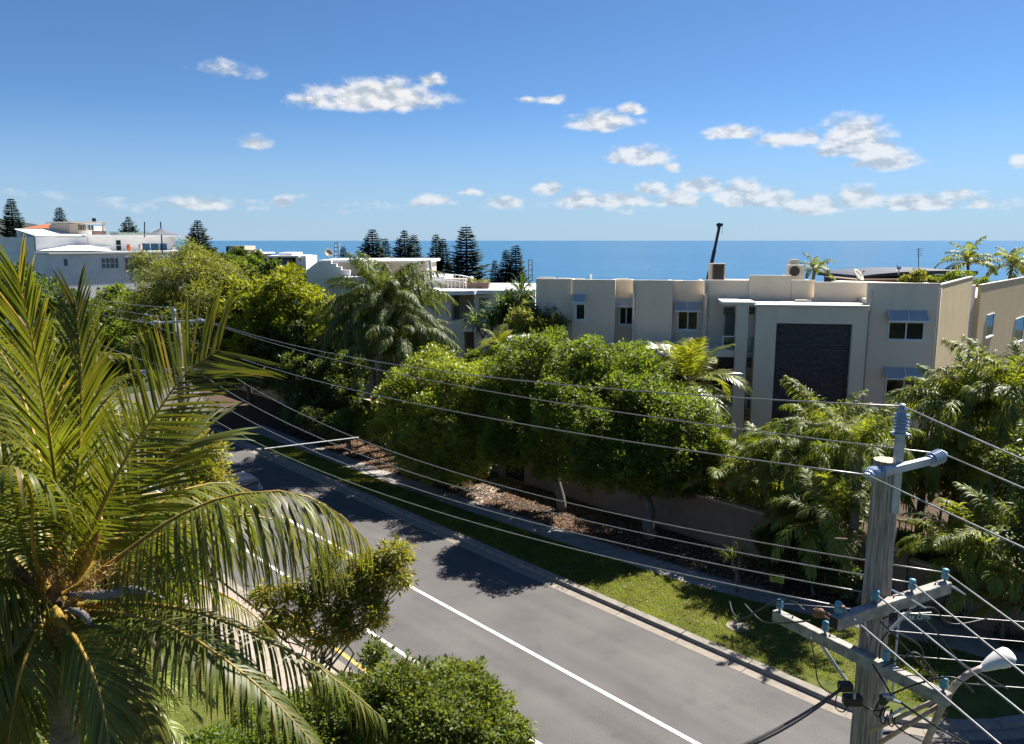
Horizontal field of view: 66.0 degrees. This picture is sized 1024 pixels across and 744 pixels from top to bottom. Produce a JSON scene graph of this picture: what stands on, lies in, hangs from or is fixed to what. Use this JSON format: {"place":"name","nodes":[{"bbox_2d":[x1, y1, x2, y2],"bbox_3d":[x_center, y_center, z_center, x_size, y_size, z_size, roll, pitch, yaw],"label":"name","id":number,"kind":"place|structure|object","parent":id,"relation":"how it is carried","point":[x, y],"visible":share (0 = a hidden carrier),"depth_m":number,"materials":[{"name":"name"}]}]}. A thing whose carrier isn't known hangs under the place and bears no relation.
{"place":"outdoors","nodes":[
{"label":"outdoors","id":0,"kind":"place"},
{"bbox_2d":[0,322,198,411],"bbox_3d":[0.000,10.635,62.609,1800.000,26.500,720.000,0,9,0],"label":"ground","id":1,"kind":"structure","parent":0,"point":[131,388],"depth_m":67.19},
{"bbox_2d":[0,198,25,236],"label":"norfolk pine","id":2,"kind":"object","parent":1,"relation":"on","point":[17,224],"visible":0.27,"depth_m":122.25,"materials":[{"name":"green plant"}]},
{"bbox_2d":[0,262,109,399],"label":"garden tree","id":3,"kind":"object","parent":1,"relation":"on","point":[51,283],"visible":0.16,"depth_m":59.67,"materials":[{"name":"green plant"}]},
{"bbox_2d":[0,218,185,348],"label":"white house","id":4,"kind":"structure","parent":1,"relation":"on","point":[68,249],"depth_m":73.83,"materials":[{"name":"paint"}]},
{"bbox_2d":[75,282,160,396],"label":"garden tree","id":5,"kind":"object","parent":1,"relation":"on","point":[123,330],"visible":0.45,"depth_m":60.77,"materials":[{"name":"green plant"}]},
{"bbox_2d":[10,415,391,712],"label":"kerb","id":6,"kind":"structure","parent":1,"relation":"on","point":[338,664],"depth_m":25.04,"materials":[{"name":"concrete"}]},
{"bbox_2d":[266,252,316,269],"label":"beach house","id":7,"kind":"structure","parent":1,"relation":"on","point":[307,262],"depth_m":149.11,"materials":[{"name":"white paint"}]},
{"bbox_2d":[208,426,1023,740],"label":"kerb","id":8,"kind":"structure","parent":1,"relation":"on","point":[1010,726],"depth_m":25.52,"materials":[{"name":"concrete"}]},
{"bbox_2d":[817,267,977,282],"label":"navy roof house","id":9,"kind":"structure","parent":1,"relation":"on","point":[882,274],"depth_m":66.69,"materials":[{"name":"white metal"}]},
{"bbox_2d":[65,383,223,449],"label":"road","id":10,"kind":"structure","parent":0,"point":[216,425],"depth_m":59.48,"materials":[{"name":"grey asphalt"}]},
{"bbox_2d":[0,416,342,738],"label":"front garden","id":11,"kind":"object","parent":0,"point":[206,719],"depth_m":22.13,"materials":[{"name":"green plant"}]},
{"bbox_2d":[0,374,189,654],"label":"coconut palm","id":12,"kind":"object","parent":11,"relation":"on","point":[115,381],"visible":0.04,"depth_m":19.96,"materials":[{"name":"green plant"}]},
{"bbox_2d":[0,617,215,743],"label":"palm clump","id":13,"kind":"object","parent":11,"relation":"on","point":[178,736],"visible":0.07,"depth_m":15.27,"materials":[{"name":"green plant"}]},
{"bbox_2d":[0,312,218,567],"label":"coconut palm","id":14,"kind":"object","parent":11,"relation":"on","point":[118,414],"visible":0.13,"depth_m":14.52,"materials":[{"name":"green plant"}]},
{"bbox_2d":[71,475,211,692],"bbox_3d":[-10.372,6.076,21.792,4.836,6.308,3.193,7,12,38],"label":"bronze shrub","id":15,"kind":"object","parent":11,"relation":"on","point":[153,643],"visible":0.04,"depth_m":21.10,"materials":[{"name":"green plant"}]},
{"bbox_2d":[134,308,204,494],"bbox_3d":[-12.421,2.778,29.607,2.776,10.360,0.774,-5,11,-28],"label":"power pole","id":16,"kind":"object","parent":11,"relation":"on","point":[200,320],"visible":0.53,"depth_m":29.09,"materials":[{"name":"grey wood"}]},
{"bbox_2d":[0,234,387,743],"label":"coconut palm","id":17,"kind":"object","parent":11,"relation":"on","point":[51,588],"visible":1,"depth_m":9.52,"materials":[{"name":"green plant"}]},
{"bbox_2d":[152,409,251,611],"bbox_3d":[-10.425,4.855,26.663,3.687,7.082,4.031,0,9,0],"label":"bronze shrub","id":18,"kind":"object","parent":11,"relation":"on","point":[219,473],"visible":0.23,"depth_m":26.28,"materials":[{"name":"green plant"}]},
{"bbox_2d":[176,684,319,743],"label":"shrub","id":19,"kind":"object","parent":11,"relation":"on","point":[219,734],"visible":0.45,"depth_m":13.68,"materials":[{"name":"green plant"}]},
{"bbox_2d":[242,533,419,684],"bbox_3d":[-4.083,6.743,18.067,4.079,6.179,2.121,0,9,0],"label":"bronze shrub","id":20,"kind":"object","parent":11,"relation":"on","point":[339,619],"visible":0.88,"depth_m":17.56,"materials":[{"name":"green plant"}]},
{"bbox_2d":[262,633,538,743],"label":"glossy bush","id":21,"kind":"object","parent":11,"relation":"on","point":[452,700],"visible":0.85,"depth_m":13.99,"materials":[{"name":"green plant"}]},
{"bbox_2d":[184,581,376,740],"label":"footpath","id":22,"kind":"structure","parent":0,"point":[296,648],"depth_m":24.38,"materials":[{"name":"beige concrete"}]},
{"bbox_2d":[457,476,523,502],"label":"gate path","id":23,"kind":"structure","parent":0,"point":[502,489],"depth_m":39.87,"materials":[{"name":"grey concrete"}]},
{"bbox_2d":[86,434,917,743],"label":"road","id":24,"kind":"structure","parent":0,"point":[568,668],"depth_m":24.35,"materials":[{"name":"grey asphalt"}]},
{"bbox_2d":[216,472,268,508],"bbox_3d":[-13.252,5.614,37.690,2.100,1.500,4.100,-9,13,-42],"label":"parked car","id":25,"kind":"object","parent":24,"relation":"on","point":[249,481],"visible":0.15,"depth_m":36.77,"materials":[{"name":"paint"}]},
{"bbox_2d":[0,0,1023,240],"label":"sky","id":26,"kind":"structure","parent":0,"point":[248,120],"materials":[{"name":"blue"}]},
{"bbox_2d":[176,241,1023,303],"bbox_3d":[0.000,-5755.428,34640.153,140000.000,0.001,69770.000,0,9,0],"label":"sea","id":27,"kind":"structure","parent":0,"point":[661,260],"depth_m":1858.63,"materials":[{"name":"liquid"}]},
{"bbox_2d":[233,426,1023,718],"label":"grass verge","id":28,"kind":"object","parent":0,"point":[983,702],"depth_m":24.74,"materials":[{"name":"green plant"}]},
{"bbox_2d":[729,403,1007,743],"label":"power pole","id":29,"kind":"object","parent":28,"relation":"on","point":[867,698],"visible":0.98,"depth_m":9.37,"materials":[{"name":"wood"}]},
{"bbox_2d":[140,371,834,605],"bbox_3d":[-4.937,1.629,18.770,0.018,1.253,26.244,-8,13,-40],"label":"power line","id":30,"kind":"object","parent":29,"relation":"attached to","point":[557,544],"visible":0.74,"depth_m":12.05,"materials":[{"name":"metal"}]},
{"bbox_2d":[150,323,863,474],"bbox_3d":[-4.529,-0.128,18.471,0.018,0.766,25.982,-8,12,-40],"label":"power line","id":31,"kind":"object","parent":29,"relation":"attached to","point":[587,434],"visible":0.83,"depth_m":11.50,"materials":[{"name":"metal"}]},
{"bbox_2d":[166,368,872,593],"bbox_3d":[-4.267,1.569,19.129,0.018,1.253,26.200,-8,12,-40],"label":"power line","id":32,"kind":"object","parent":29,"relation":"attached to","point":[574,532],"visible":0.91,"depth_m":12.59,"materials":[{"name":"metal"}]},
{"bbox_2d":[173,307,899,406],"bbox_3d":[-3.955,-0.798,18.968,0.018,0.947,26.159,-8,12,-39],"label":"power line","id":33,"kind":"object","parent":29,"relation":"attached to","point":[609,388],"visible":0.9,"depth_m":12.11,"materials":[{"name":"metal"}]},
{"bbox_2d":[190,366,908,582],"bbox_3d":[-3.612,1.511,19.479,0.018,1.253,26.173,-8,12,-40],"label":"power line","id":34,"kind":"object","parent":29,"relation":"attached to","point":[587,520],"visible":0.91,"depth_m":13.31,"materials":[{"name":"metal"}]},
{"bbox_2d":[215,324,928,452],"bbox_3d":[-3.071,-0.318,19.308,0.018,0.684,25.818,-8,12,-39],"label":"power line","id":35,"kind":"object","parent":29,"relation":"attached to","point":[631,413],"visible":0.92,"depth_m":12.90,"materials":[{"name":"metal"}]},
{"bbox_2d":[238,379,941,572],"bbox_3d":[-2.942,1.451,19.837,0.018,1.253,26.133,-8,12,-39],"label":"power line","id":36,"kind":"object","parent":29,"relation":"attached to","point":[621,514],"visible":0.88,"depth_m":13.65,"materials":[{"name":"metal"}]},
{"bbox_2d":[743,688,840,743],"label":"service cable","id":37,"kind":"object","parent":29,"relation":"attached to","point":[791,720],"visible":1,"depth_m":7.89,"materials":[{"name":"black rubber"}]},
{"bbox_2d":[839,607,1000,743],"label":"power line","id":38,"kind":"object","parent":29,"relation":"attached to","point":[932,686],"visible":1,"depth_m":7.44,"materials":[{"name":"metal"}]},
{"bbox_2d":[867,647,1016,743],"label":"street lamp","id":39,"kind":"object","parent":29,"relation":"attached to","point":[993,660],"visible":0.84,"depth_m":8.89,"materials":[{"name":"grey"}]},
{"bbox_2d":[868,475,1023,548],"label":"power line","id":40,"kind":"object","parent":29,"relation":"attached to","point":[1005,539],"visible":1,"depth_m":7.53,"materials":[{"name":"metal"}]},
{"bbox_2d":[877,595,1023,714],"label":"power line","id":41,"kind":"object","parent":29,"relation":"attached to","point":[964,665],"visible":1,"depth_m":7.83,"materials":[{"name":"metal"}]},
{"bbox_2d":[891,612,931,692],"bbox_3d":[10.884,7.712,21.495,0.948,2.500,0.056,-1,10,-6],"label":"street sign","id":42,"kind":"object","parent":28,"relation":"on","point":[915,617],"visible":0.73,"depth_m":21.31,"materials":[{"name":"metal"}]},
{"bbox_2d":[246,425,1023,666],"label":"footpath","id":43,"kind":"structure","parent":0,"point":[976,646],"depth_m":31.40,"materials":[{"name":"concrete"}]},
{"bbox_2d":[194,367,1001,639],"bbox_3d":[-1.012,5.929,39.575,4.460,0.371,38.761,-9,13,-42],"label":"garden bed","id":44,"kind":"object","parent":43,"relation":"on","point":[827,599],"visible":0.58,"depth_m":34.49,"materials":[{"name":"brown soil"}]},
{"bbox_2d":[106,236,255,406],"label":"paperbark","id":45,"kind":"object","parent":44,"relation":"on","point":[192,266],"visible":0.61,"depth_m":55.70,"materials":[{"name":"plant"}]},
{"bbox_2d":[184,219,219,294],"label":"norfolk pine","id":46,"kind":"object","parent":44,"relation":"on","point":[203,237],"visible":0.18,"depth_m":107.95,"materials":[{"name":"green plant"}]},
{"bbox_2d":[229,253,265,278],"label":"bushy tree","id":47,"kind":"object","parent":44,"relation":"on","point":[252,260],"visible":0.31,"depth_m":93.95,"materials":[{"name":"green plant"}]},
{"bbox_2d":[247,257,283,299],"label":"bushy tree","id":48,"kind":"object","parent":44,"relation":"on","point":[262,269],"visible":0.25,"depth_m":90.30,"materials":[{"name":"green plant"}]},
{"bbox_2d":[211,261,352,419],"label":"broad tree","id":49,"kind":"object","parent":44,"relation":"on","point":[259,303],"visible":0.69,"depth_m":52.31,"materials":[{"name":"green plant"}]},
{"bbox_2d":[223,315,356,411],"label":"shade tree","id":50,"kind":"object","parent":44,"relation":"on","point":[295,362],"visible":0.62,"depth_m":50.80,"materials":[{"name":"green plant"}]},
{"bbox_2d":[277,399,351,443],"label":"street shrub","id":51,"kind":"object","parent":44,"relation":"on","point":[308,423],"visible":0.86,"depth_m":47.66,"materials":[{"name":"green plant"}]},
{"bbox_2d":[295,348,376,430],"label":"shade tree","id":52,"kind":"object","parent":44,"relation":"on","point":[323,400],"visible":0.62,"depth_m":49.35,"materials":[{"name":"green plant"}]},
{"bbox_2d":[328,417,356,455],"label":"cordyline","id":53,"kind":"object","parent":44,"relation":"on","point":[344,428],"visible":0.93,"depth_m":45.56,"materials":[{"name":"green plant"}]},
{"bbox_2d":[332,401,388,440],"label":"street shrub","id":54,"kind":"object","parent":44,"relation":"on","point":[359,415],"visible":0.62,"depth_m":45.86,"materials":[{"name":"green plant"}]},
{"bbox_2d":[304,300,422,444],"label":"queen palm","id":55,"kind":"object","parent":44,"relation":"on","point":[343,332],"visible":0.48,"depth_m":45.30,"materials":[{"name":"green plant"}]},
{"bbox_2d":[357,229,387,257],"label":"norfolk pine","id":56,"kind":"object","parent":44,"relation":"on","point":[375,251],"visible":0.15,"depth_m":125.82,"materials":[{"name":"green plant"}]},
{"bbox_2d":[319,250,457,449],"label":"queen palm","id":57,"kind":"object","parent":44,"relation":"on","point":[381,292],"visible":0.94,"depth_m":44.88,"materials":[{"name":"green plant"}]},
{"bbox_2d":[336,315,462,453],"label":"queen palm","id":58,"kind":"object","parent":44,"relation":"on","point":[382,343],"visible":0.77,"depth_m":43.58,"materials":[{"name":"green plant"}]},
{"bbox_2d":[390,230,419,257],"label":"norfolk pine","id":59,"kind":"object","parent":44,"relation":"on","point":[408,251],"visible":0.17,"depth_m":125.87,"materials":[{"name":"green plant"}]},
{"bbox_2d":[307,258,535,412],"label":"apartment house","id":60,"kind":"structure","parent":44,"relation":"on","point":[457,290],"depth_m":57.59,"materials":[{"name":"white paint"}]},
{"bbox_2d":[363,340,509,489],"bbox_3d":[-3.680,2.282,40.060,7.815,7.555,7.178,0,9,0],"label":"lilly pilly","id":61,"kind":"object","parent":44,"relation":"on","point":[404,422],"visible":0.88,"depth_m":38.64,"materials":[{"name":"green plant"}]},
{"bbox_2d":[434,238,453,273],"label":"norfolk pine","id":62,"kind":"object","parent":44,"relation":"on","point":[439,267],"visible":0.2,"depth_m":124.22,"materials":[{"name":"green plant"}]},
{"bbox_2d":[442,227,491,281],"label":"norfolk pine","id":63,"kind":"object","parent":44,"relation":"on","point":[462,267],"visible":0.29,"depth_m":119.93,"materials":[{"name":"green plant"}]},
{"bbox_2d":[459,288,524,424],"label":"pandanus","id":64,"kind":"object","parent":44,"relation":"on","point":[477,319],"visible":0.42,"depth_m":49.68,"materials":[{"name":"green plant"}]},
{"bbox_2d":[470,323,518,357],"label":"palm","id":65,"kind":"object","parent":44,"relation":"on","point":[503,333],"visible":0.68,"depth_m":43.81,"materials":[{"name":"green plant"}]},
{"bbox_2d":[488,271,535,331],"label":"pandanus","id":66,"kind":"object","parent":44,"relation":"on","point":[513,302],"visible":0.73,"depth_m":48.78,"materials":[{"name":"green plant"}]},
{"bbox_2d":[501,245,530,282],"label":"norfolk pine","id":67,"kind":"object","parent":44,"relation":"on","point":[515,271],"visible":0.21,"depth_m":116.57,"materials":[{"name":"green plant"}]},
{"bbox_2d":[465,324,579,512],"bbox_3d":[0.623,2.275,37.347,5.327,8.578,7.116,-2,10,-9],"label":"fig tree","id":68,"kind":"object","parent":44,"relation":"on","point":[510,445],"visible":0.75,"depth_m":36.56,"materials":[{"name":"green plant"}]},
{"bbox_2d":[488,299,570,351],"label":"garden shrub","id":69,"kind":"object","parent":44,"relation":"on","point":[532,319],"visible":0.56,"depth_m":45.28,"materials":[{"name":"green plant"}]},
{"bbox_2d":[528,331,728,540],"bbox_3d":[4.939,2.760,33.921,8.487,8.682,7.227,0,9,0],"label":"fig tree","id":70,"kind":"object","parent":44,"relation":"on","point":[636,468],"visible":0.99,"depth_m":32.20,"materials":[{"name":"green plant"}]},
{"bbox_2d":[308,395,1023,640],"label":"boundary wall","id":71,"kind":"structure","parent":44,"relation":"on","point":[706,513],"depth_m":32.38,"materials":[{"name":"grey concrete"}]},
{"bbox_2d":[632,337,751,434],"bbox_3d":[8.470,2.309,36.881,5.786,8.438,5.665,6,11,33],"label":"bangalow palm","id":72,"kind":"object","parent":44,"relation":"on","point":[683,362],"visible":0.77,"depth_m":35.85,"materials":[{"name":"green plant"}]},
{"bbox_2d":[681,423,786,517],"bbox_3d":[9.137,4.829,32.461,5.062,4.938,6.644,-4,10,-21],"label":"palm clump","id":73,"kind":"object","parent":44,"relation":"on","point":[713,469],"visible":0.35,"depth_m":31.81,"materials":[{"name":"green plant"}]},
{"bbox_2d":[536,275,941,479],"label":"apartment building","id":74,"kind":"structure","parent":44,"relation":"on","point":[832,341],"depth_m":41.05,"materials":[{"name":"beige paint"}]},
{"bbox_2d":[676,312,698,331],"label":"window","id":75,"kind":"structure","parent":74,"relation":"in","point":[686,321],"depth_m":45.03,"materials":[{"name":"black glass"}]},
{"bbox_2d":[883,379,922,399],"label":"window","id":76,"kind":"structure","parent":74,"relation":"in","point":[890,385],"depth_m":40.87,"materials":[{"name":"black glass"}]},
{"bbox_2d":[886,322,924,341],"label":"window","id":77,"kind":"structure","parent":74,"relation":"in","point":[897,331],"depth_m":40.35,"materials":[{"name":"black glass"}]},
{"bbox_2d":[692,462,788,503],"bbox_3d":[9.758,5.374,35.338,4.721,3.182,4.050,0,9,0],"label":"garden shrub","id":78,"kind":"object","parent":44,"relation":"on","point":[709,490],"visible":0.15,"depth_m":33.98,"materials":[{"name":"green plant"}]},
{"bbox_2d":[710,418,867,513],"bbox_3d":[10.866,4.803,30.948,6.594,5.471,4.608,8,12,39],"label":"palm clump","id":79,"kind":"object","parent":44,"relation":"on","point":[764,483],"visible":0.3,"depth_m":30.75,"materials":[{"name":"green plant"}]},
{"bbox_2d":[731,422,870,513],"bbox_3d":[11.017,4.916,30.060,4.416,5.522,5.021,-8,13,-41],"label":"feather palm","id":80,"kind":"object","parent":44,"relation":"on","point":[790,479],"visible":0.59,"depth_m":28.96,"materials":[{"name":"green plant"}]},
{"bbox_2d":[750,510,863,598],"bbox_3d":[10.483,6.565,28.218,2.865,3.201,4.699,-6,11,-34],"label":"garden shrub","id":81,"kind":"object","parent":44,"relation":"on","point":[765,534],"visible":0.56,"depth_m":27.73,"materials":[{"name":"green plant"}]},
{"bbox_2d":[799,252,836,280],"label":"rooftop palm","id":82,"kind":"object","parent":44,"relation":"on","point":[815,266],"visible":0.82,"depth_m":61.18,"materials":[{"name":"green plant"}]},
{"bbox_2d":[751,464,895,585],"bbox_3d":[11.160,5.498,28.180,4.665,5.018,6.695,5,11,28],"label":"palm clump","id":83,"kind":"object","parent":44,"relation":"on","point":[826,505],"visible":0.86,"depth_m":26.96,"materials":[{"name":"green plant"}]},
{"bbox_2d":[759,375,893,491],"bbox_3d":[12.386,3.828,31.126,5.423,7.307,5.282,0,9,0],"label":"feather palm","id":84,"kind":"object","parent":44,"relation":"on","point":[800,426],"visible":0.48,"depth_m":30.20,"materials":[{"name":"green plant"}]},
{"bbox_2d":[797,402,925,598],"bbox_3d":[11.909,4.553,27.113,3.581,7.116,3.869,-9,13,-43],"label":"palm","id":85,"kind":"object","parent":44,"relation":"on","point":[866,436],"visible":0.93,"depth_m":26.73,"materials":[{"name":"green plant"}]},
{"bbox_2d":[821,411,930,536],"bbox_3d":[13.997,4.511,31.555,4.836,5.819,5.017,-7,12,-35],"label":"feather palm","id":86,"kind":"object","parent":44,"relation":"on","point":[909,502],"visible":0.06,"depth_m":29.76,"materials":[{"name":"green plant"}]},
{"bbox_2d":[896,268,939,282],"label":"roof shrub","id":87,"kind":"object","parent":44,"relation":"on","point":[917,275],"visible":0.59,"depth_m":62.31,"materials":[{"name":"green plant"}]},
{"bbox_2d":[840,421,996,539],"bbox_3d":[16.063,4.686,31.378,5.413,5.523,5.766,0,9,0],"label":"queen palm","id":88,"kind":"object","parent":44,"relation":"on","point":[950,448],"visible":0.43,"depth_m":29.63,"materials":[{"name":"green plant"}]},
{"bbox_2d":[831,276,1023,435],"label":"apartment wing","id":89,"kind":"structure","parent":44,"relation":"on","point":[990,316],"depth_m":51.91,"materials":[{"name":"beige paint"}]},
{"bbox_2d":[894,527,960,564],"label":"garden shrub","id":90,"kind":"object","parent":44,"relation":"on","point":[919,554],"visible":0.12,"depth_m":28.35,"materials":[{"name":"green plant"}]},
{"bbox_2d":[861,445,1022,536],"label":"palm clump","id":91,"kind":"object","parent":44,"relation":"on","point":[946,485],"visible":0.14,"depth_m":30.91,"materials":[{"name":"green plant"}]},
{"bbox_2d":[877,351,1023,530],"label":"queen palm","id":92,"kind":"object","parent":44,"relation":"on","point":[952,405],"visible":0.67,"depth_m":29.09,"materials":[{"name":"green plant"}]},
{"bbox_2d":[895,518,1022,627],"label":"cycad","id":93,"kind":"object","parent":44,"relation":"on","point":[937,541],"visible":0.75,"depth_m":24.71,"materials":[{"name":"green plant"}]},
{"bbox_2d":[895,481,1023,602],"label":"palm clump","id":94,"kind":"object","parent":44,"relation":"on","point":[996,510],"visible":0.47,"depth_m":25.24,"materials":[{"name":"green plant"}]},
{"bbox_2d":[935,269,993,286],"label":"roof shrub","id":95,"kind":"object","parent":44,"relation":"on","point":[949,277],"visible":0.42,"depth_m":62.41,"materials":[{"name":"green plant"}]},
{"bbox_2d":[934,236,1000,275],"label":"rooftop palm","id":96,"kind":"object","parent":44,"relation":"on","point":[969,256],"visible":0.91,"depth_m":68.84,"materials":[{"name":"green plant"}]},
{"bbox_2d":[912,334,1023,507],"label":"queen palm","id":97,"kind":"object","parent":44,"relation":"on","point":[1008,386],"visible":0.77,"depth_m":28.64,"materials":[{"name":"green plant"}]},
{"bbox_2d":[928,510,1023,651],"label":"garden shrub","id":98,"kind":"object","parent":44,"relation":"on","point":[1008,643],"visible":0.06,"depth_m":24.73,"materials":[{"name":"green plant"}]},
{"bbox_2d":[929,511,1023,644],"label":"palm clump","id":99,"kind":"object","parent":44,"relation":"on","point":[996,585],"visible":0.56,"depth_m":24.01,"materials":[{"name":"green plant"}]},
{"bbox_2d":[940,411,1023,513],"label":"palm clump","id":100,"kind":"object","parent":44,"relation":"on","point":[978,477],"visible":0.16,"depth_m":30.48,"materials":[{"name":"green plant"}]},
{"bbox_2d":[983,417,1023,555],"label":"street tree","id":101,"kind":"object","parent":44,"relation":"on","point":[1016,527],"visible":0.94,"depth_m":23.46,"materials":[{"name":"green plant"}]},
{"bbox_2d":[985,247,1023,278],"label":"rooftop palm","id":102,"kind":"object","parent":44,"relation":"on","point":[1018,262],"visible":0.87,"depth_m":69.13,"materials":[{"name":"green plant"}]},
{"bbox_2d":[272,439,929,685],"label":"fallen leaves","id":103,"kind":"object","parent":43,"relation":"on","point":[581,557],"visible":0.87,"depth_m":30.47,"materials":[{"name":"brown plant"}]},
{"bbox_2d":[717,535,754,591],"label":"tussock","id":104,"kind":"object","parent":43,"relation":"on","point":[732,555],"visible":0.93,"depth_m":27.77,"materials":[{"name":"plant"}]},
{"bbox_2d":[888,730,1023,743],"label":"side street","id":105,"kind":"structure","parent":0,"point":[1009,741],"depth_m":19.98,"materials":[{"name":"grey asphalt"}]},
{"bbox_2d":[889,607,1023,648],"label":"driveway","id":106,"kind":"structure","parent":0,"point":[935,622],"depth_m":25.49,"materials":[{"name":"grey concrete"}]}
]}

